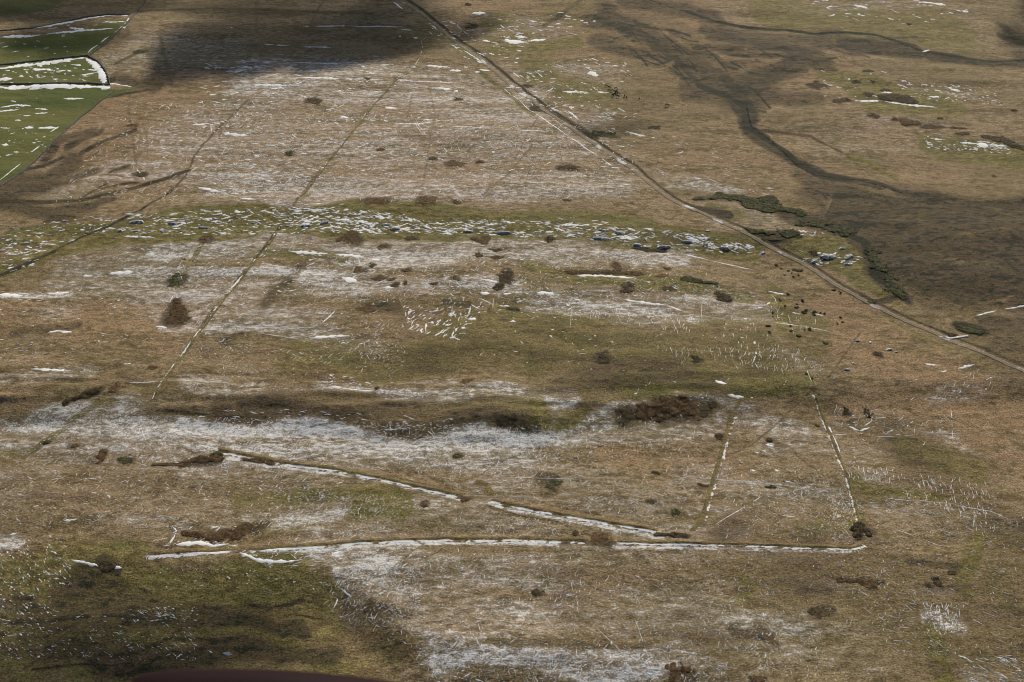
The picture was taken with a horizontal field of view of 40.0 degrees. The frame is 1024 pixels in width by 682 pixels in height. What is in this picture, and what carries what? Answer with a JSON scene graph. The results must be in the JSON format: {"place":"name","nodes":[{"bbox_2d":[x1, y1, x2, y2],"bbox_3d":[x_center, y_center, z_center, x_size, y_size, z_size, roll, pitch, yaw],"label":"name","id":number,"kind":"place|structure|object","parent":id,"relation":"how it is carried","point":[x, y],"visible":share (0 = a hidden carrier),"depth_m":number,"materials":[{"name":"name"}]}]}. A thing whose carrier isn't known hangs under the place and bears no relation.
{"place":"outdoors","nodes":[
{"label":"outdoors","id":0,"kind":"place"},
{"bbox_2d":[131,669,392,681],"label":"aircraft door sill","id":1,"kind":"structure","parent":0,"point":[225,675],"depth_m":1.08,"materials":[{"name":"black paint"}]},
{"bbox_2d":[0,0,1023,681],"bbox_3d":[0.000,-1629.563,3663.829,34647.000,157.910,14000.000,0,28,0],"label":"ground","id":2,"kind":"structure","parent":0,"point":[942,232],"depth_m":739.38,"materials":[{"name":"plant"}]},
{"bbox_2d":[0,54,87,64],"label":"stone wall","id":3,"kind":"structure","parent":2,"relation":"on","point":[43,59],"depth_m":1169.40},
{"bbox_2d":[0,82,109,84],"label":"stone wall","id":4,"kind":"structure","parent":2,"relation":"on","point":[60,82],"depth_m":1116.29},
{"bbox_2d":[0,89,114,186],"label":"stone wall","id":5,"kind":"structure","parent":2,"relation":"on","point":[44,151],"depth_m":996.39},
{"bbox_2d":[0,13,129,30],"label":"stone wall","id":6,"kind":"structure","parent":2,"relation":"on","point":[63,21],"depth_m":1268.88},
{"bbox_2d":[62,386,103,405],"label":"heather clump","id":7,"kind":"object","parent":2,"relation":"on","point":[88,394],"visible":1,"depth_m":688.03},
{"bbox_2d":[88,55,109,83],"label":"stone wall","id":8,"kind":"structure","parent":2,"relation":"on","point":[101,65],"depth_m":1155.94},
{"bbox_2d":[95,448,107,464],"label":"bracken patch","id":9,"kind":"object","parent":2,"relation":"on","point":[101,456],"visible":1,"depth_m":648.84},
{"bbox_2d":[98,562,116,572],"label":"heather clump","id":10,"kind":"object","parent":2,"relation":"on","point":[107,568],"visible":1,"depth_m":577.96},
{"bbox_2d":[89,0,144,55],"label":"stone wall","id":11,"kind":"structure","parent":2,"relation":"on","point":[110,38],"depth_m":1238.43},
{"bbox_2d":[108,381,125,392],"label":"bracken patch","id":12,"kind":"object","parent":2,"relation":"on","point":[115,388],"visible":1,"depth_m":692.92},
{"bbox_2d":[117,454,133,464],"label":"gorse bush","id":13,"kind":"object","parent":2,"relation":"on","point":[125,460],"visible":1,"depth_m":645.38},
{"bbox_2d":[123,123,138,128],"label":"bracken patch","id":14,"kind":"object","parent":2,"relation":"on","point":[134,124],"visible":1,"depth_m":1024.54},
{"bbox_2d":[129,220,143,222],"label":"rock","id":15,"kind":"object","parent":2,"relation":"on","point":[137,221],"visible":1,"depth_m":870.30,"materials":[{"name":"stone"}]},
{"bbox_2d":[131,171,147,177],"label":"heather clump","id":16,"kind":"object","parent":2,"relation":"on","point":[142,174],"visible":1,"depth_m":943.05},
{"bbox_2d":[132,50,146,53],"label":"gorse bush","id":17,"kind":"object","parent":2,"relation":"on","point":[137,51],"visible":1,"depth_m":1193.07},
{"bbox_2d":[167,272,180,286],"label":"gorse bush","id":18,"kind":"object","parent":2,"relation":"on","point":[173,281],"visible":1,"depth_m":804.36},
{"bbox_2d":[164,298,192,324],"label":"bracken patch","id":19,"kind":"object","parent":2,"relation":"on","point":[178,313],"visible":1,"depth_m":766.30,"materials":[{"name":"plant"}]},
{"bbox_2d":[146,547,229,559],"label":"earth bank","id":20,"kind":"structure","parent":2,"relation":"on","point":[175,552],"depth_m":584.38,"materials":[{"name":"snow"}]},
{"bbox_2d":[151,454,224,466],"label":"bracken patch","id":21,"kind":"object","parent":2,"relation":"on","point":[200,459],"visible":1,"depth_m":645.69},
{"bbox_2d":[199,234,210,243],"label":"bracken patch","id":22,"kind":"object","parent":2,"relation":"on","point":[205,238],"visible":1,"depth_m":851.71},
{"bbox_2d":[181,522,251,542],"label":"bracken patch","id":23,"kind":"object","parent":2,"relation":"on","point":[238,532],"visible":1,"depth_m":595.42,"materials":[{"name":"plant"}]},
{"bbox_2d":[153,230,279,395],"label":"earth bank","id":24,"kind":"structure","parent":2,"relation":"on","point":[193,339],"depth_m":761.12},
{"bbox_2d":[210,450,223,455],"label":"gorse bush","id":25,"kind":"object","parent":2,"relation":"on","point":[217,453],"visible":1,"depth_m":651.20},
{"bbox_2d":[241,458,276,465],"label":"bracken patch","id":26,"kind":"object","parent":2,"relation":"on","point":[267,462],"visible":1,"depth_m":647.33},
{"bbox_2d":[306,96,322,104],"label":"heather clump","id":27,"kind":"object","parent":2,"relation":"on","point":[314,100],"visible":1,"depth_m":1076.38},
{"bbox_2d":[214,447,464,498],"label":"earth bank","id":28,"kind":"structure","parent":2,"relation":"on","point":[445,492],"depth_m":639.06,"materials":[{"name":"snow"}]},
{"bbox_2d":[335,230,357,245],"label":"bracken patch","id":29,"kind":"object","parent":2,"relation":"on","point":[351,235],"visible":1,"depth_m":851.41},
{"bbox_2d":[299,68,415,196],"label":"stone wall","id":30,"kind":"structure","parent":2,"relation":"on","point":[346,138],"depth_m":1001.62,"materials":[{"name":"stone"}]},
{"bbox_2d":[351,266,365,272],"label":"bracken patch","id":31,"kind":"object","parent":2,"relation":"on","point":[356,269],"visible":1,"depth_m":812.75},
{"bbox_2d":[355,301,378,313],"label":"bracken patch","id":32,"kind":"object","parent":2,"relation":"on","point":[369,307],"visible":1,"depth_m":769.28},
{"bbox_2d":[356,197,390,204],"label":"bracken patch","id":33,"kind":"object","parent":2,"relation":"on","point":[376,200],"visible":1,"depth_m":894.00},
{"bbox_2d":[370,274,386,280],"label":"bracken patch","id":34,"kind":"object","parent":2,"relation":"on","point":[379,278],"visible":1,"depth_m":801.22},
{"bbox_2d":[377,243,388,249],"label":"bracken patch","id":35,"kind":"object","parent":2,"relation":"on","point":[385,245],"visible":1,"depth_m":841.87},
{"bbox_2d":[404,235,416,240],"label":"heather clump","id":36,"kind":"object","parent":2,"relation":"on","point":[412,237],"visible":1,"depth_m":852.08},
{"bbox_2d":[247,535,586,553],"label":"earth bank","id":37,"kind":"structure","parent":2,"relation":"on","point":[473,539],"depth_m":592.06,"materials":[{"name":"snow"}]},
{"bbox_2d":[409,195,437,205],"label":"bracken patch","id":38,"kind":"object","parent":2,"relation":"on","point":[427,200],"visible":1,"depth_m":895.27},
{"bbox_2d":[420,500,427,507],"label":"bracken patch","id":39,"kind":"object","parent":2,"relation":"on","point":[423,505],"visible":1,"depth_m":615.26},
{"bbox_2d":[440,160,467,166],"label":"bracken patch","id":40,"kind":"object","parent":2,"relation":"on","point":[454,163],"visible":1,"depth_m":959.77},
{"bbox_2d":[453,453,461,458],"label":"heather clump","id":41,"kind":"object","parent":2,"relation":"on","point":[456,455],"visible":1,"depth_m":650.76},
{"bbox_2d":[460,496,472,502],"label":"bracken patch","id":42,"kind":"object","parent":2,"relation":"on","point":[465,499],"visible":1,"depth_m":619.87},
{"bbox_2d":[460,378,473,383],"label":"bracken patch","id":43,"kind":"object","parent":2,"relation":"on","point":[465,381],"visible":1,"depth_m":701.11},
{"bbox_2d":[464,23,478,29],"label":"gorse bush","id":44,"kind":"object","parent":2,"relation":"on","point":[473,26],"visible":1,"depth_m":1265.30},
{"bbox_2d":[475,251,482,257],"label":"bracken patch","id":45,"kind":"object","parent":2,"relation":"on","point":[478,254],"visible":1,"depth_m":829.15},
{"bbox_2d":[471,235,490,244],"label":"bracken patch","id":46,"kind":"object","parent":2,"relation":"on","point":[483,239],"visible":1,"depth_m":849.80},
{"bbox_2d":[474,479,493,496],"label":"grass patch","id":47,"kind":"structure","parent":2,"relation":"on","point":[487,487],"depth_m":627.54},
{"bbox_2d":[486,255,503,259],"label":"bracken patch","id":48,"kind":"object","parent":2,"relation":"on","point":[495,257],"visible":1,"depth_m":826.48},
{"bbox_2d":[487,248,508,251],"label":"bracken patch","id":49,"kind":"object","parent":2,"relation":"on","point":[496,250],"visible":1,"depth_m":837.12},
{"bbox_2d":[492,270,513,290],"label":"heather clump","id":50,"kind":"object","parent":2,"relation":"on","point":[504,277],"visible":1,"depth_m":798.20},
{"bbox_2d":[495,231,510,233],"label":"rock","id":51,"kind":"object","parent":2,"relation":"on","point":[503,232],"visible":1,"depth_m":857.42,"materials":[{"name":"stone"}]},
{"bbox_2d":[0,0,1023,681],"bbox_3d":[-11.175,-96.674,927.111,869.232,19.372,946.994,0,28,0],"label":"snow","id":52,"kind":"structure","parent":2,"relation":"on","point":[98,68],"depth_m":760.35,"materials":[{"name":"snow"}]},
{"bbox_2d":[506,306,519,311],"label":"gorse bush","id":53,"kind":"object","parent":2,"relation":"on","point":[513,308],"visible":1,"depth_m":767.56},
{"bbox_2d":[496,413,533,434],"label":"heather clump","id":54,"kind":"object","parent":2,"relation":"on","point":[514,420],"visible":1,"depth_m":669.91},
{"bbox_2d":[485,505,573,531],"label":"earth bank","id":55,"kind":"structure","parent":2,"relation":"on","point":[526,516],"depth_m":607.99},
{"bbox_2d":[528,106,541,111],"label":"heather clump","id":56,"kind":"object","parent":2,"relation":"on","point":[532,108],"visible":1,"depth_m":1064.02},
{"bbox_2d":[531,587,544,596],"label":"heather clump","id":57,"kind":"object","parent":2,"relation":"on","point":[536,592],"visible":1,"depth_m":563.89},
{"bbox_2d":[544,475,562,493],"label":"gorse bush","id":58,"kind":"object","parent":2,"relation":"on","point":[551,484],"visible":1,"depth_m":628.91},
{"bbox_2d":[556,164,579,170],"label":"heather clump","id":59,"kind":"object","parent":2,"relation":"on","point":[571,167],"visible":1,"depth_m":952.40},
{"bbox_2d":[490,498,657,533],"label":"earth bank","id":60,"kind":"structure","parent":2,"relation":"on","point":[557,513],"depth_m":607.26,"materials":[{"name":"snow"}]},
{"bbox_2d":[593,237,609,239],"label":"rock","id":61,"kind":"object","parent":2,"relation":"on","point":[601,238],"visible":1,"depth_m":851.10,"materials":[{"name":"stone"}]},
{"bbox_2d":[590,529,613,547],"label":"bracken patch","id":62,"kind":"object","parent":2,"relation":"on","point":[598,539],"visible":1,"depth_m":592.62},
{"bbox_2d":[592,130,615,137],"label":"gorse bush","id":63,"kind":"object","parent":2,"relation":"on","point":[605,134],"visible":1,"depth_m":1013.70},
{"bbox_2d":[563,262,645,275],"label":"bracken patch","id":64,"kind":"object","parent":2,"relation":"on","point":[617,267],"visible":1,"depth_m":809.19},
{"bbox_2d":[598,350,610,364],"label":"heather clump","id":65,"kind":"object","parent":2,"relation":"on","point":[604,358],"visible":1,"depth_m":719.37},
{"bbox_2d":[615,403,635,426],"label":"heather clump","id":66,"kind":"object","parent":2,"relation":"on","point":[627,414],"visible":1,"depth_m":680.12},
{"bbox_2d":[620,289,633,292],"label":"bracken patch","id":67,"kind":"object","parent":2,"relation":"on","point":[625,291],"visible":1,"depth_m":788.14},
{"bbox_2d":[620,281,635,288],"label":"heather clump","id":68,"kind":"object","parent":2,"relation":"on","point":[627,285],"visible":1,"depth_m":793.84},
{"bbox_2d":[632,246,667,252],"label":"heather clump","id":69,"kind":"object","parent":2,"relation":"on","point":[646,249],"visible":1,"depth_m":841.06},
{"bbox_2d":[654,416,664,421],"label":"bracken patch","id":70,"kind":"object","parent":2,"relation":"on","point":[658,419],"visible":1,"depth_m":679.24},
{"bbox_2d":[654,273,668,277],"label":"bracken patch","id":71,"kind":"object","parent":2,"relation":"on","point":[661,275],"visible":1,"depth_m":806.69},
{"bbox_2d":[656,245,670,248],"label":"rock","id":72,"kind":"object","parent":2,"relation":"on","point":[663,246],"visible":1,"depth_m":843.69,"materials":[{"name":"stone"}]},
{"bbox_2d":[633,395,701,420],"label":"bracken patch","id":73,"kind":"object","parent":2,"relation":"on","point":[663,406],"visible":1,"depth_m":684.38,"materials":[{"name":"plant"}]},
{"bbox_2d":[662,285,676,291],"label":"heather clump","id":74,"kind":"object","parent":2,"relation":"on","point":[668,288],"visible":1,"depth_m":792.05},
{"bbox_2d":[653,532,689,537],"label":"heather clump","id":75,"kind":"object","parent":2,"relation":"on","point":[674,534],"visible":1,"depth_m":594.57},
{"bbox_2d":[670,508,679,515],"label":"gorse bush","id":76,"kind":"object","parent":2,"relation":"on","point":[675,511],"visible":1,"depth_m":609.52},
{"bbox_2d":[664,661,692,681],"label":"bracken patch","id":77,"kind":"object","parent":2,"relation":"on","point":[674,671],"visible":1,"depth_m":520.91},
{"bbox_2d":[680,664,690,671],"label":"bracken patch","id":78,"kind":"object","parent":2,"relation":"on","point":[685,668],"visible":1,"depth_m":521.60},
{"bbox_2d":[691,355,701,362],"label":"heather clump","id":79,"kind":"object","parent":2,"relation":"on","point":[696,358],"visible":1,"depth_m":720.43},
{"bbox_2d":[680,276,719,286],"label":"gorse bush","id":80,"kind":"object","parent":2,"relation":"on","point":[690,279],"visible":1,"depth_m":801.06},
{"bbox_2d":[696,482,708,487],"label":"heather clump","id":81,"kind":"object","parent":2,"relation":"on","point":[702,485],"visible":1,"depth_m":629.49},
{"bbox_2d":[705,400,716,408],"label":"heather clump","id":82,"kind":"object","parent":2,"relation":"on","point":[712,404],"visible":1,"depth_m":687.93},
{"bbox_2d":[689,412,736,531],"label":"earth bank","id":83,"kind":"structure","parent":2,"relation":"on","point":[704,513],"depth_m":638.25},
{"bbox_2d":[714,433,723,439],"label":"heather clump","id":84,"kind":"object","parent":2,"relation":"on","point":[719,436],"visible":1,"depth_m":667.40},
{"bbox_2d":[713,291,731,301],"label":"heather clump","id":85,"kind":"object","parent":2,"relation":"on","point":[722,297],"visible":1,"depth_m":786.15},
{"bbox_2d":[719,246,730,249],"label":"rock","id":86,"kind":"object","parent":2,"relation":"on","point":[725,247],"visible":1,"depth_m":842.02,"materials":[{"name":"stone"}]},
{"bbox_2d":[617,539,866,550],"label":"earth bank","id":87,"kind":"structure","parent":2,"relation":"on","point":[796,546],"depth_m":588.44,"materials":[{"name":"snow"}]},
{"bbox_2d":[692,192,806,216],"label":"gorse bush","id":88,"kind":"object","parent":2,"relation":"on","point":[768,204],"visible":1,"depth_m":896.71,"materials":[{"name":"plant"}]},
{"bbox_2d":[748,675,768,681],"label":"bracken patch","id":89,"kind":"object","parent":2,"relation":"on","point":[761,678],"visible":1,"depth_m":515.99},
{"bbox_2d":[744,226,799,241],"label":"gorse bush","id":90,"kind":"object","parent":2,"relation":"on","point":[788,233],"visible":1,"depth_m":855.49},
{"bbox_2d":[805,82,829,89],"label":"heather clump","id":91,"kind":"object","parent":2,"relation":"on","point":[817,85],"visible":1,"depth_m":1103.32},
{"bbox_2d":[807,605,829,618],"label":"heather clump","id":92,"kind":"object","parent":2,"relation":"on","point":[817,611],"visible":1,"depth_m":549.73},
{"bbox_2d":[794,217,857,236],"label":"gorse bush","id":93,"kind":"object","parent":2,"relation":"on","point":[843,230],"visible":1,"depth_m":862.96,"materials":[{"name":"plant"}]},
{"bbox_2d":[820,254,836,258],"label":"rock","id":94,"kind":"object","parent":2,"relation":"on","point":[827,256],"visible":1,"depth_m":828.06,"materials":[{"name":"stone"}]},
{"bbox_2d":[818,67,838,72],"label":"bracken patch","id":95,"kind":"object","parent":2,"relation":"on","point":[826,69],"visible":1,"depth_m":1138.95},
{"bbox_2d":[812,394,860,521],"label":"earth bank","id":96,"kind":"structure","parent":2,"relation":"on","point":[849,485],"depth_m":649.72,"materials":[{"name":"soil"}]},
{"bbox_2d":[830,97,844,103],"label":"heather clump","id":97,"kind":"object","parent":2,"relation":"on","point":[838,101],"visible":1,"depth_m":1069.79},
{"bbox_2d":[843,407,848,415],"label":"heather clump","id":98,"kind":"object","parent":2,"relation":"on","point":[846,411],"visible":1,"depth_m":684.89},
{"bbox_2d":[844,254,853,259],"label":"rock","id":99,"kind":"object","parent":2,"relation":"on","point":[849,256],"visible":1,"depth_m":827.08,"materials":[{"name":"stone"}]},
{"bbox_2d":[836,577,878,589],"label":"bracken patch","id":100,"kind":"object","parent":2,"relation":"on","point":[870,584],"visible":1,"depth_m":566.55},
{"bbox_2d":[849,521,872,540],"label":"heather clump","id":101,"kind":"object","parent":2,"relation":"on","point":[857,528],"visible":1,"depth_m":598.48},
{"bbox_2d":[864,408,870,417],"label":"heather clump","id":102,"kind":"object","parent":2,"relation":"on","point":[866,411],"visible":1,"depth_m":683.95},
{"bbox_2d":[867,299,876,303],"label":"gorse bush","id":103,"kind":"object","parent":2,"relation":"on","point":[871,301],"visible":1,"depth_m":782.32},
{"bbox_2d":[868,113,879,118],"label":"heather clump","id":104,"kind":"object","parent":2,"relation":"on","point":[874,115],"visible":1,"depth_m":1039.87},
{"bbox_2d":[873,351,883,357],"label":"heather clump","id":105,"kind":"object","parent":2,"relation":"on","point":[875,353],"visible":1,"depth_m":726.62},
{"bbox_2d":[863,246,899,281],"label":"gorse bush","id":106,"kind":"object","parent":2,"relation":"on","point":[879,265],"visible":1,"depth_m":818.66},
{"bbox_2d":[883,283,908,300],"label":"gorse bush","id":107,"kind":"object","parent":2,"relation":"on","point":[898,292],"visible":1,"depth_m":790.98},
{"bbox_2d":[877,94,918,103],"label":"heather clump","id":108,"kind":"object","parent":2,"relation":"on","point":[904,98],"visible":1,"depth_m":1075.17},
{"bbox_2d":[899,118,920,125],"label":"bracken patch","id":109,"kind":"object","parent":2,"relation":"on","point":[904,122],"visible":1,"depth_m":1028.46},
{"bbox_2d":[922,581,933,588],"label":"heather clump","id":110,"kind":"object","parent":2,"relation":"on","point":[928,585],"visible":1,"depth_m":564.70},
{"bbox_2d":[921,123,945,128],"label":"heather clump","id":111,"kind":"object","parent":2,"relation":"on","point":[929,126],"visible":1,"depth_m":1022.19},
{"bbox_2d":[929,577,943,586],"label":"heather clump","id":112,"kind":"object","parent":2,"relation":"on","point":[936,582],"visible":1,"depth_m":566.89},
{"bbox_2d":[947,570,955,575],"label":"heather clump","id":113,"kind":"object","parent":2,"relation":"on","point":[950,572],"visible":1,"depth_m":571.66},
{"bbox_2d":[955,132,973,135],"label":"heather clump","id":114,"kind":"object","parent":2,"relation":"on","point":[963,133],"visible":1,"depth_m":1006.51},
{"bbox_2d":[952,323,988,335],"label":"gorse bush","id":115,"kind":"object","parent":2,"relation":"on","point":[966,329],"visible":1,"depth_m":749.69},
{"bbox_2d":[980,135,1023,150],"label":"heather clump","id":116,"kind":"object","parent":2,"relation":"on","point":[1004,140],"visible":1,"depth_m":995.43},
{"bbox_2d":[398,0,1023,371],"bbox_3d":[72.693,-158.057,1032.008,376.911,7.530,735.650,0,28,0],"label":"track","id":117,"kind":"structure","parent":0,"point":[812,269],"depth_m":860.71,"materials":[{"name":"soil"}]},
{"bbox_2d":[746,108,901,192],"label":"stream","id":118,"kind":"structure","parent":0,"point":[807,171],"depth_m":961.99,"materials":[{"name":"black liquid"}]},
{"bbox_2d":[650,0,1023,61],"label":"stream","id":119,"kind":"structure","parent":0,"point":[832,32],"depth_m":1237.38,"materials":[{"name":"black liquid"}]},
{"bbox_2d":[948,335,968,338],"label":"snow patch","id":120,"kind":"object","parent":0,"point":[958,337],"depth_m":744.24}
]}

